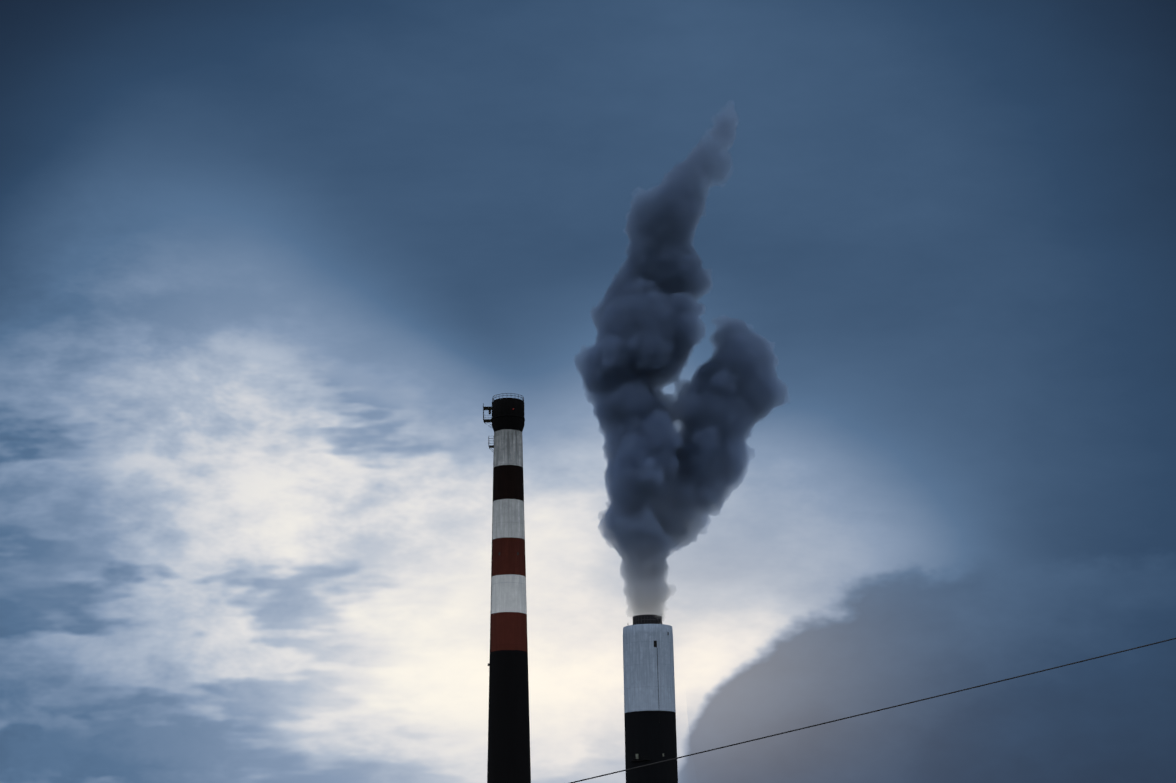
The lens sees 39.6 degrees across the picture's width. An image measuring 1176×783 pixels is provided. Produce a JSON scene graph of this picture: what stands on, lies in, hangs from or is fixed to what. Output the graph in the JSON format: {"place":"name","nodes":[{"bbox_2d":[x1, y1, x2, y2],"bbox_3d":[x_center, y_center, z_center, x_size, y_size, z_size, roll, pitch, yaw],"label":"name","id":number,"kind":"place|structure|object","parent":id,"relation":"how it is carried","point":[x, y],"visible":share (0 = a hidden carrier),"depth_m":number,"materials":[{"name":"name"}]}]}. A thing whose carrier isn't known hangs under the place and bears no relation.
{"place":"outdoors","nodes":[
{"label":"outdoors","id":0,"kind":"place"},
{"bbox_2d":[0,0,1175,782],"label":"sky","id":1,"kind":"structure","parent":0,"point":[837,338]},
{"bbox_2d":[570,638,1175,782],"bbox_3d":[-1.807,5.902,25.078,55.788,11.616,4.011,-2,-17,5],"label":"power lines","id":2,"kind":"object","parent":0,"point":[874,711],"visible":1,"depth_m":26.72,"materials":[{"name":"black metal"}]},
{"label":"ground","id":3,"kind":"structure","parent":0,"visible":0},
{"bbox_2d":[483,393,530,782],"bbox_3d":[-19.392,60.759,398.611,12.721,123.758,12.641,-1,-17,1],"label":"striped chimney","id":4,"kind":"object","parent":3,"relation":"on","point":[508,739],"visible":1,"depth_m":397.34,"materials":[{"name":"paint"}]},
{"bbox_2d":[623,614,677,782],"bbox_3d":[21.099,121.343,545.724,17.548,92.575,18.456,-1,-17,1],"label":"smokestack","id":5,"kind":"object","parent":3,"relation":"on","point":[649,698],"visible":0.9,"depth_m":544.60,"materials":[{"name":"paint"}]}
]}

